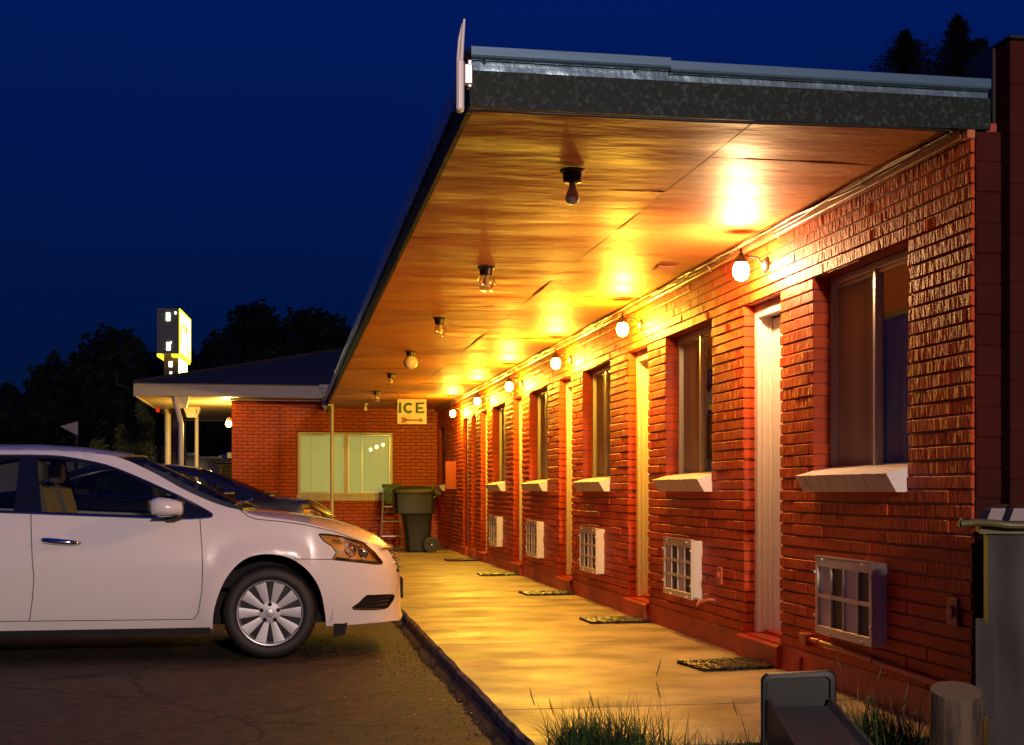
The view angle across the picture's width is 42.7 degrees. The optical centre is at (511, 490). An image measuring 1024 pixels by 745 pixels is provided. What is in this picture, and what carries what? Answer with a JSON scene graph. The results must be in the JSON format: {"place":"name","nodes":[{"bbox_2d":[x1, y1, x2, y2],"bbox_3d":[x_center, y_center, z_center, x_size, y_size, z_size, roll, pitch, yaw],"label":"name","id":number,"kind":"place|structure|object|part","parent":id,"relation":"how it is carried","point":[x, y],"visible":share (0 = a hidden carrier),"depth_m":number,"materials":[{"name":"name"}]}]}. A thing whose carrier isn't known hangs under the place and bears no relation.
{"place":"outdoors","nodes":[
{"label":"outdoors","id":0,"kind":"place"},
{"bbox_2d":[214,452,231,489],"bbox_3d":[-7.436,0.075,36.949,1.940,2.220,4.250,0,0,-10],"label":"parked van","id":1,"kind":"object","parent":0,"point":[225,468],"visible":0.12,"depth_m":34.84,"materials":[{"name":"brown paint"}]},
{"bbox_3d":[-7.020,-0.375,34.945,1.360,0.560,0.060,0,0,-10],"label":"window","id":2,"kind":"part","parent":1,"relation":"part of","materials":[{"name":"black"}]},
{"bbox_2d":[0,608,491,744],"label":"parking lot","id":3,"kind":"structure","parent":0,"point":[48,711],"depth_m":7.64,"materials":[{"name":"grey asphalt"}]},
{"bbox_2d":[0,464,335,518],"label":"parked car","id":4,"kind":"object","parent":3,"relation":"on","point":[83,481],"visible":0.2,"depth_m":15.72,"materials":[{"name":"black paint"}]},
{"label":"rear window","id":5,"kind":"part","parent":4,"relation":"part of","materials":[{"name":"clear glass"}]},
{"bbox_3d":[-4.878,0.449,15.372,1.194,0.840,0.108,0,0,-8],"label":"rear door","id":6,"kind":"part","parent":4,"relation":"part of","materials":[{"name":"black paint"}]},
{"bbox_3d":[-3.750,0.478,15.554,1.172,0.800,0.109,0,0,-10],"label":"front door","id":7,"kind":"part","parent":4,"relation":"part of","materials":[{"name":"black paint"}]},
{"bbox_2d":[0,444,402,658],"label":"parked car","id":8,"kind":"object","parent":3,"relation":"on","point":[195,557],"visible":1,"depth_m":9.13,"materials":[{"name":"white paint"}]},
{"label":"rear door","id":9,"kind":"part","parent":8,"relation":"part of","materials":[{"name":"white paint"}]},
{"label":"front door","id":10,"kind":"part","parent":8,"relation":"part of","materials":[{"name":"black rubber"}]},
{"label":"front door","id":11,"kind":"part","parent":8,"relation":"part of","materials":[{"name":"white paint"}]},
{"bbox_2d":[390,618,515,744],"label":"dirt edge","id":12,"kind":"object","parent":3,"relation":"on","point":[489,727],"visible":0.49,"depth_m":7.57,"materials":[{"name":"brown soil"}]},
{"bbox_2d":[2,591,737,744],"bbox_3d":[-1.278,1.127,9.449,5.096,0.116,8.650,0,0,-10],"label":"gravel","id":13,"kind":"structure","parent":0,"point":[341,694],"depth_m":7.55,"materials":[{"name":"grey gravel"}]},
{"bbox_2d":[0,0,1023,395],"label":"sky","id":14,"kind":"structure","parent":0,"point":[204,159],"materials":[{"name":"blue"}]},
{"bbox_2d":[390,545,929,744],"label":"walkway","id":15,"kind":"structure","parent":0,"point":[464,632],"depth_m":8.33,"materials":[{"name":"concrete"}]},
{"bbox_2d":[380,484,403,545],"bbox_3d":[-2.305,0.478,25.198,0.533,1.207,0.777,0,0,-10],"label":"step ladder","id":16,"kind":"object","parent":15,"relation":"on","point":[388,494],"visible":0.6,"depth_m":25.18,"materials":[{"name":"silver metal"}]},
{"bbox_2d":[389,485,440,552],"bbox_3d":[-1.693,0.492,22.928,0.865,1.165,0.776,0,0,-10],"label":"wheeled bin","id":17,"kind":"object","parent":15,"relation":"on","point":[413,506],"visible":1,"depth_m":22.66,"materials":[{"name":"green plastic"}]},
{"bbox_2d":[444,558,479,561],"bbox_3d":[-0.755,1.061,20.064,0.519,0.024,0.418,0,0,-16],"label":"doormat","id":18,"kind":"object","parent":15,"relation":"on","point":[467,559],"visible":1,"depth_m":19.96,"materials":[{"name":"black rubber"}]},
{"bbox_2d":[476,572,519,575],"bbox_3d":[-0.176,1.061,16.712,0.523,0.024,0.426,0,0,-10],"label":"doormat","id":19,"kind":"object","parent":15,"relation":"on","point":[496,573],"visible":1,"depth_m":16.60,"materials":[{"name":"black rubber"}]},
{"bbox_2d":[518,590,574,595],"bbox_3d":[0.356,1.061,13.620,0.528,0.024,0.430,0,0,-10],"label":"doormat","id":20,"kind":"object","parent":15,"relation":"on","point":[546,592],"visible":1,"depth_m":13.51,"materials":[{"name":"fabric"}]},
{"bbox_2d":[579,615,651,623],"bbox_3d":[0.845,1.061,10.781,0.525,0.024,0.426,0,0,-10],"label":"doormat","id":21,"kind":"object","parent":15,"relation":"on","point":[610,619],"visible":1,"depth_m":10.68,"materials":[{"name":"brown fabric"}]},
{"bbox_2d":[677,657,773,671],"bbox_3d":[1.322,1.061,8.021,0.519,0.024,0.418,0,0,-17],"label":"doormat","id":22,"kind":"object","parent":15,"relation":"on","point":[726,664],"visible":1,"depth_m":7.95,"materials":[{"name":"brown fabric"}]},
{"bbox_2d":[509,657,929,744],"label":"grass","id":23,"kind":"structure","parent":0,"point":[877,735],"depth_m":5.25,"materials":[{"name":"green plant"}]},
{"label":"ground","id":24,"kind":"structure","parent":0,"visible":0},
{"bbox_2d":[3,349,104,446],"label":"leafy tree","id":25,"kind":"object","parent":24,"relation":"on","point":[34,417],"visible":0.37,"depth_m":57.48,"materials":[{"name":"green plant"}]},
{"bbox_2d":[50,322,163,455],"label":"leafy tree","id":26,"kind":"object","parent":24,"relation":"on","point":[96,367],"visible":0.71,"depth_m":56.92,"materials":[{"name":"green plant"}]},
{"bbox_2d":[0,452,231,494],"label":"building","id":27,"kind":"structure","parent":24,"relation":"on","point":[8,476],"depth_m":42.39,"materials":[{"name":"beige"}]},
{"bbox_2d":[109,423,136,494],"bbox_3d":[-10.492,-0.215,35.213,0.963,3.215,0.886,0,0,-10],"label":"upright shrub","id":28,"kind":"object","parent":24,"relation":"on","point":[126,444],"visible":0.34,"depth_m":35.19,"materials":[{"name":"green plant"}]},
{"bbox_2d":[127,399,160,494],"bbox_3d":[-9.820,-0.553,34.816,0.968,3.890,0.894,0,0,-10],"label":"upright shrub","id":29,"kind":"object","parent":24,"relation":"on","point":[141,448],"visible":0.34,"depth_m":34.78,"materials":[{"name":"green plant"}]},
{"bbox_2d":[126,348,200,452],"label":"leafy tree","id":30,"kind":"object","parent":24,"relation":"on","point":[160,420],"visible":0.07,"depth_m":59.06,"materials":[{"name":"green plant"}]},
{"bbox_2d":[154,446,176,464],"bbox_3d":[-9.539,0.077,35.870,1.000,2.630,0.898,0,0,-10],"label":"upright shrub","id":31,"kind":"object","parent":24,"relation":"on","point":[161,460],"visible":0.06,"depth_m":35.85,"materials":[{"name":"green plant"}]},
{"bbox_2d":[164,409,171,495],"bbox_3d":[-7.374,-0.274,28.055,0.192,2.917,0.192,0,0,-10],"label":"porch post","id":32,"kind":"object","parent":24,"relation":"on","point":[167,436],"visible":0.41,"depth_m":28.00,"materials":[{"name":"beige paint"}]},
{"bbox_2d":[164,418,171,495],"bbox_3d":[-8.816,-0.365,33.591,0.200,3.100,0.200,0,0,-10],"label":"sign pole","id":33,"kind":"object","parent":24,"relation":"on","point":[164,441],"visible":0.03,"depth_m":33.55,"materials":[{"name":"white metal"}]},
{"bbox_2d":[157,308,190,475],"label":"sign tower","id":34,"kind":"structure","parent":24,"relation":"on","point":[174,339],"depth_m":41.05,"materials":[{"name":"beige"}]},
{"bbox_2d":[159,339,231,455],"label":"leafy tree","id":35,"kind":"object","parent":24,"relation":"on","point":[206,438],"visible":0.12,"depth_m":58.37,"materials":[{"name":"green plant"}]},
{"bbox_2d":[195,416,198,481],"bbox_3d":[-6.783,-0.274,28.157,0.144,2.917,0.144,0,0,-10],"label":"porch post","id":36,"kind":"object","parent":24,"relation":"on","point":[196,443],"visible":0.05,"depth_m":28.13,"materials":[{"name":"beige paint"}]},
{"bbox_2d":[184,407,200,417],"bbox_3d":[-6.680,-1.632,27.363,0.320,0.200,0.320,0,0,-10],"label":"capital","id":37,"kind":"object","parent":36,"relation":"on","point":[192,412],"visible":0.97,"depth_m":27.27,"materials":[{"name":"beige paint"}]},
{"bbox_2d":[197,299,306,455],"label":"leafy tree","id":38,"kind":"object","parent":24,"relation":"on","point":[258,334],"visible":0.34,"depth_m":58.23,"materials":[{"name":"green plant"}]},
{"bbox_2d":[131,347,437,544],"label":"office building","id":39,"kind":"structure","parent":24,"relation":"on","point":[272,408],"depth_m":25.53,"materials":[{"name":"brick"}]},
{"bbox_2d":[115,371,132,390],"bbox_3d":[-7.080,-2.006,24.047,0.397,0.378,0.080,0,0,-10],"label":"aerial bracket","id":40,"kind":"object","parent":39,"relation":"attached to","point":[117,384],"visible":0.9,"depth_m":24.00,"materials":[{"name":"black metal"}]},
{"bbox_2d":[173,397,183,474],"bbox_3d":[-6.124,-0.269,24.029,0.190,2.907,0.095,0,0,-10],"label":"downpipe","id":41,"kind":"object","parent":39,"relation":"attached to","point":[180,433],"visible":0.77,"depth_m":24.00,"materials":[{"name":"white metal"}]},
{"bbox_2d":[171,396,189,407],"bbox_3d":[-6.141,-1.632,24.259,0.320,0.200,0.320,0,0,-10],"label":"capital","id":42,"kind":"object","parent":39,"relation":"attached to","point":[183,402],"visible":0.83,"depth_m":24.17,"materials":[{"name":"beige paint"}]},
{"bbox_2d":[296,432,392,500],"bbox_3d":[-3.270,-0.468,25.603,1.865,1.339,0.163,0,0,-10],"label":"window","id":43,"kind":"structure","parent":39,"relation":"in","point":[363,461],"depth_m":25.62,"materials":[{"name":"glass"}]},
{"bbox_2d":[274,307,347,357],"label":"leafy tree","id":44,"kind":"object","parent":24,"relation":"on","point":[318,328],"visible":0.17,"depth_m":59.68,"materials":[{"name":"green plant"}]},
{"bbox_2d":[330,404,333,518],"bbox_3d":[-3.340,-0.230,24.286,0.128,2.830,0.128,0,0,-10],"label":"white pole","id":45,"kind":"object","parent":24,"relation":"on","point":[332,460],"visible":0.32,"depth_m":24.26,"materials":[{"name":"metal"}]},
{"bbox_2d":[324,324,352,349],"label":"leafy tree","id":46,"kind":"object","parent":24,"relation":"on","point":[342,335],"visible":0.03,"depth_m":59.18,"materials":[{"name":"grey plant"}]},
{"bbox_2d":[323,46,1000,735],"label":"motel building","id":47,"kind":"structure","parent":24,"relation":"on","point":[827,382],"depth_m":7.44,"materials":[{"name":"red brick"}]},
{"bbox_2d":[322,400,331,412],"bbox_3d":[-3.437,-1.567,24.234,0.177,0.243,0.220,0,0,35],"label":"floodlight","id":48,"kind":"object","parent":47,"relation":"attached to","point":[324,405],"visible":0.98,"depth_m":24.17,"materials":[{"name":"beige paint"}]},
{"bbox_2d":[362,403,368,410],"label":"ceiling lamp","id":49,"kind":"object","parent":47,"relation":"attached to","point":[365,407],"visible":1,"depth_m":23.96,"materials":[{"name":"silver metal"}]},
{"bbox_2d":[372,391,380,401],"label":"ceiling lamp","id":50,"kind":"object","parent":47,"relation":"attached to","point":[376,393],"visible":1,"depth_m":21.02,"materials":[{"name":"black metal"}]},
{"bbox_2d":[386,373,395,385],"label":"ceiling lamp","id":51,"kind":"object","parent":47,"relation":"attached to","point":[390,376],"visible":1,"depth_m":17.86,"materials":[{"name":"black metal"}]},
{"bbox_2d":[403,351,417,369],"bbox_3d":[-1.165,-1.492,15.020,0.164,0.209,0.164,0,0,-10],"label":"ceiling lamp","id":52,"kind":"object","parent":47,"relation":"attached to","point":[410,362],"visible":1,"depth_m":14.97,"materials":[{"name":"white glass"}]},
{"bbox_2d":[397,394,425,423],"bbox_3d":[-1.663,-1.355,21.732,0.481,0.501,0.014,0,0,-10],"label":"ice sign","id":53,"kind":"object","parent":47,"relation":"hanging from","point":[411,411],"visible":1,"depth_m":21.73,"materials":[{"name":"yellow"}]},
{"bbox_2d":[432,317,446,336],"bbox_3d":[-0.668,-1.511,12.113,0.137,0.172,0.137,0,0,-10],"label":"ceiling lamp","id":54,"kind":"object","parent":47,"relation":"attached to","point":[439,321],"visible":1,"depth_m":12.10,"materials":[{"name":"black metal"}]},
{"bbox_2d":[435,429,445,490],"bbox_3d":[-1.313,-0.598,25.092,0.271,1.210,0.992,0,0,-10],"label":"window","id":55,"kind":"structure","parent":47,"relation":"in","point":[441,487],"depth_m":25.57,"materials":[{"name":"silver metal"}]},
{"bbox_2d":[445,461,455,488],"bbox_3d":[-1.074,-0.270,22.972,0.190,0.490,0.040,0,0,-10],"label":"electrical box","id":56,"kind":"object","parent":47,"relation":"attached to","point":[450,474],"depth_m":22.95,"materials":[{"name":"brown metal"}]},
{"bbox_2d":[450,405,462,413],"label":"wall lamp","id":57,"kind":"object","parent":47,"relation":"attached to","point":[453,409],"visible":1,"depth_m":22.14,"materials":[{"name":"white metal"}]},
{"bbox_2d":[456,19,472,112],"bbox_3d":[-0.191,-1.690,5.213,0.065,0.370,0.060,0,0,-10],"label":"wireless antenna","id":58,"kind":"object","parent":47,"relation":"attached to","point":[464,74],"visible":1,"depth_m":5.20,"materials":[{"name":"beige paint"}]},
{"bbox_2d":[460,420,468,555],"bbox_3d":[-0.675,-0.065,21.853,0.295,2.400,0.660,0,0,-10],"label":"door","id":59,"kind":"structure","parent":47,"relation":"in","point":[463,550],"depth_m":22.12,"materials":[{"name":"beige"}]},
{"bbox_2d":[474,392,488,401],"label":"wall lamp","id":60,"kind":"object","parent":47,"relation":"attached to","point":[477,395],"visible":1,"depth_m":19.28,"materials":[{"name":"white metal"}]},
{"bbox_2d":[478,412,487,562],"bbox_3d":[-0.324,-0.065,19.818,0.295,2.400,0.710,0,0,-10],"label":"door","id":61,"kind":"structure","parent":47,"relation":"in","point":[482,556],"depth_m":20.07,"materials":[{"name":"beige wood"}]},
{"bbox_2d":[477,265,495,291],"bbox_3d":[-0.183,-1.511,9.345,0.137,0.172,0.137,0,0,-10],"label":"ceiling lamp","id":62,"kind":"object","parent":47,"relation":"attached to","point":[486,271],"visible":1,"depth_m":9.33,"materials":[{"name":"black metal"}]},
{"bbox_2d":[488,515,502,546],"bbox_3d":[-0.222,0.567,18.420,0.119,0.425,0.708,0,0,-10],"label":"air conditioner","id":63,"kind":"object","parent":47,"relation":"attached to","point":[495,538],"visible":1,"depth_m":18.17,"materials":[{"name":"beige"}]},
{"bbox_2d":[485,406,505,490],"bbox_3d":[-0.164,-0.598,18.430,0.271,1.210,1.152,0,0,-10],"label":"window","id":64,"kind":"structure","parent":47,"relation":"in","point":[495,486],"depth_m":18.83,"materials":[{"name":"silver metal"}]},
{"bbox_2d":[506,375,522,386],"bbox_3d":[0.020,-1.356,16.544,0.215,0.208,0.104,0,0,-10],"label":"wall lamp","id":65,"kind":"object","parent":47,"relation":"attached to","point":[509,380],"visible":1,"depth_m":16.53,"materials":[{"name":"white metal"}]},
{"bbox_2d":[510,398,522,575],"bbox_3d":[0.174,-0.065,16.926,0.295,2.400,0.710,0,0,-10],"label":"door","id":66,"kind":"structure","parent":47,"relation":"in","point":[514,567],"depth_m":17.19,"materials":[{"name":"beige wood"}]},
{"bbox_2d":[525,520,544,557],"bbox_3d":[0.276,0.571,15.528,0.119,0.433,0.708,0,0,-10],"label":"air conditioner","id":67,"kind":"object","parent":47,"relation":"attached to","point":[535,547],"visible":1,"depth_m":15.33,"materials":[{"name":"beige paint"}]},
{"bbox_2d":[521,389,548,490],"bbox_3d":[0.334,-0.598,15.538,0.271,1.210,1.152,0,0,-10],"label":"window","id":68,"kind":"structure","parent":47,"relation":"in","point":[540,484],"depth_m":15.90,"materials":[{"name":"wood"}]},
{"bbox_2d":[552,350,571,363],"bbox_3d":[0.513,-1.371,13.686,0.215,0.208,0.104,0,0,-10],"label":"wall lamp","id":69,"kind":"object","parent":47,"relation":"attached to","point":[555,355],"visible":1,"depth_m":13.67,"materials":[{"name":"white metal"}]},
{"bbox_2d":[555,379,572,590],"bbox_3d":[0.673,-0.065,14.033,0.295,2.400,0.710,0,0,-10],"label":"door","id":70,"kind":"structure","parent":47,"relation":"in","point":[561,583],"depth_m":14.31,"materials":[{"name":"beige wood"}]},
{"bbox_2d":[560,167,584,204],"bbox_3d":[0.301,-1.511,6.524,0.128,0.172,0.128,0,0,-10],"label":"ceiling lamp","id":71,"kind":"object","parent":47,"relation":"attached to","point":[572,177],"visible":1,"depth_m":6.49,"materials":[{"name":"black metal"}]},
{"bbox_2d":[578,526,604,573],"bbox_3d":[0.775,0.571,12.635,0.119,0.433,0.708,0,0,-10],"label":"air conditioner","id":72,"kind":"object","parent":47,"relation":"attached to","point":[591,550],"visible":1,"depth_m":12.46,"materials":[{"name":"beige paint"}]},
{"bbox_2d":[572,365,611,490],"bbox_3d":[0.833,-0.598,12.645,0.271,1.210,1.152,0,0,-10],"label":"window","id":73,"kind":"structure","parent":47,"relation":"in","point":[601,379],"depth_m":12.94,"materials":[{"name":"silver metal"}]},
{"bbox_2d":[617,312,642,330],"bbox_3d":[0.980,-1.393,10.976,0.215,0.208,0.104,0,0,-10],"label":"wall lamp","id":74,"kind":"object","parent":47,"relation":"attached to","point":[622,319],"visible":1,"depth_m":10.96,"materials":[{"name":"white metal"}]},
{"bbox_2d":[622,349,649,618],"bbox_3d":[1.172,-0.065,11.141,0.295,2.400,0.710,0,0,-10],"label":"door","id":75,"kind":"structure","parent":47,"relation":"in","point":[631,607],"depth_m":11.42,"materials":[{"name":"beige wood"}]},
{"bbox_2d":[662,537,703,599],"bbox_3d":[1.274,0.571,9.743,0.119,0.433,0.708,0,0,-10],"label":"air conditioner","id":76,"kind":"object","parent":47,"relation":"attached to","point":[682,568],"visible":1,"depth_m":9.62,"materials":[{"name":"beige"}]},
{"bbox_2d":[652,325,713,491],"bbox_3d":[1.332,-0.598,9.753,0.271,1.210,1.152,0,0,-10],"label":"window","id":77,"kind":"structure","parent":47,"relation":"in","point":[695,384],"depth_m":9.95,"materials":[{"name":"silver metal"}]},
{"bbox_2d":[434,109,956,411],"bbox_3d":[-0.837,-1.558,15.518,2.189,0.089,20.482,0,0,-10],"label":"cable run","id":78,"kind":"object","parent":47,"relation":"attached to","point":[866,177],"visible":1,"depth_m":6.20,"materials":[{"name":"grey"}]},
{"bbox_2d":[696,593,715,606],"bbox_3d":[1.351,0.762,9.121,0.136,0.097,0.055,0,0,-1],"label":"wall spigot","id":79,"kind":"object","parent":47,"relation":"attached to","point":[713,600],"depth_m":9.12,"materials":[{"name":"brown metal"}]},
{"bbox_2d":[715,567,722,584],"bbox_3d":[1.420,0.585,8.992,0.038,0.120,0.090,0,0,-10],"label":"outlet cover","id":80,"kind":"object","parent":47,"relation":"attached to","point":[719,575],"visible":1,"depth_m":8.97,"materials":[{"name":"brown metal"}]},
{"bbox_2d":[734,248,768,272],"bbox_3d":[1.473,-1.401,8.115,0.215,0.208,0.104,0,0,-10],"label":"wall lamp","id":81,"kind":"object","parent":47,"relation":"attached to","point":[741,257],"visible":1,"depth_m":8.10,"materials":[{"name":"white metal"}]},
{"bbox_2d":[736,297,782,668],"bbox_3d":[1.670,-0.065,8.249,0.295,2.400,0.710,0,0,-10],"label":"door","id":82,"kind":"structure","parent":47,"relation":"in","point":[767,348],"depth_m":8.51,"materials":[{"name":"beige wood"}]},
{"bbox_2d":[798,656,802,670],"bbox_3d":[1.670,1.015,7.574,0.030,0.119,0.028,0,0,13],"label":"pipe stub","id":83,"kind":"object","parent":47,"relation":"attached to","point":[800,659],"visible":0.79,"depth_m":7.56,"materials":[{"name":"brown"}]},
{"bbox_2d":[813,555,888,646],"bbox_3d":[1.772,0.567,6.851,0.119,0.425,0.708,0,0,-10],"label":"air conditioner","id":84,"kind":"object","parent":47,"relation":"attached to","point":[851,596],"visible":1,"depth_m":6.75,"materials":[{"name":"beige metal"}]},
{"bbox_2d":[795,249,910,491],"bbox_3d":[1.830,-0.598,6.861,0.271,1.210,1.152,0,0,-10],"label":"window","id":85,"kind":"structure","parent":47,"relation":"in","point":[869,309],"depth_m":6.92,"materials":[{"name":"glass"}]},
{"bbox_2d":[799,632,941,685],"bbox_3d":[1.815,0.863,6.630,0.060,0.105,1.730,0,0,-10],"label":"conduit pipe","id":86,"kind":"object","parent":47,"relation":"attached to","point":[807,639],"visible":0.68,"depth_m":6.71,"materials":[{"name":"brown"}]},
{"bbox_2d":[946,597,960,625],"bbox_3d":[1.964,0.540,5.838,0.038,0.120,0.090,0,0,-10],"label":"outlet cover","id":87,"kind":"object","parent":47,"relation":"attached to","point":[953,611],"visible":1,"depth_m":5.81,"materials":[{"name":"brown"}]},
{"bbox_2d":[869,26,968,76],"bbox_3d":[9.763,-5.121,32.028,3.726,12.612,3.355,0,0,-10],"label":"conifer tree","id":88,"kind":"object","parent":24,"relation":"on","point":[903,54],"visible":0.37,"depth_m":31.83,"materials":[{"name":"green plant"}]},
{"bbox_2d":[926,13,985,76],"bbox_3d":[10.932,-5.321,32.312,2.703,13.011,3.033,0,0,-10],"label":"conifer tree","id":89,"kind":"object","parent":24,"relation":"on","point":[959,44],"visible":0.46,"depth_m":32.19,"materials":[{"name":"green plant"}]},
{"bbox_2d":[965,37,992,71],"bbox_3d":[11.902,-5.099,32.748,2.729,12.569,2.677,0,0,-10],"label":"conifer tree","id":90,"kind":"object","parent":24,"relation":"on","point":[984,42],"visible":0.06,"depth_m":32.66,"materials":[{"name":"green plant"}]},
{"bbox_2d":[969,35,1023,521],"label":"block building","id":91,"kind":"structure","parent":24,"relation":"on","point":[1000,64],"depth_m":5.65,"materials":[{"name":"brown brick"}]},
{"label":"verge","id":92,"kind":"structure","parent":0,"visible":0},
{"bbox_2d":[761,670,873,744],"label":"plastic chute","id":93,"kind":"object","parent":92,"relation":"on","point":[790,699],"visible":1,"depth_m":5.23,"materials":[{"name":"black plastic"}]},
{"bbox_2d":[930,681,983,744],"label":"timber post","id":94,"kind":"object","parent":92,"relation":"on","point":[956,712],"visible":1,"depth_m":4.78,"materials":[{"name":"brown"}]},
{"bbox_2d":[957,504,1023,744],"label":"metal cabinet","id":95,"kind":"object","parent":92,"relation":"on","point":[1000,655],"visible":1,"depth_m":4.94,"materials":[{"name":"grey metal"}]},
{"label":"street","id":96,"kind":"structure","parent":0,"visible":0},
{"bbox_2d":[60,421,77,469],"bbox_3d":[-12.975,-0.400,38.353,0.500,3.270,0.060,0,0,-10],"label":"flag","id":97,"kind":"object","parent":96,"relation":"on","point":[72,427],"visible":0.64,"depth_m":38.35,"materials":[{"name":"beige fabric"}]},
{"bbox_2d":[82,435,115,493],"bbox_3d":[-10.956,-0.033,34.628,1.011,2.850,0.934,0,0,-10],"label":"upright shrub","id":98,"kind":"object","parent":96,"relation":"on","point":[100,482],"visible":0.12,"depth_m":34.60,"materials":[{"name":"green plant"}]}
]}

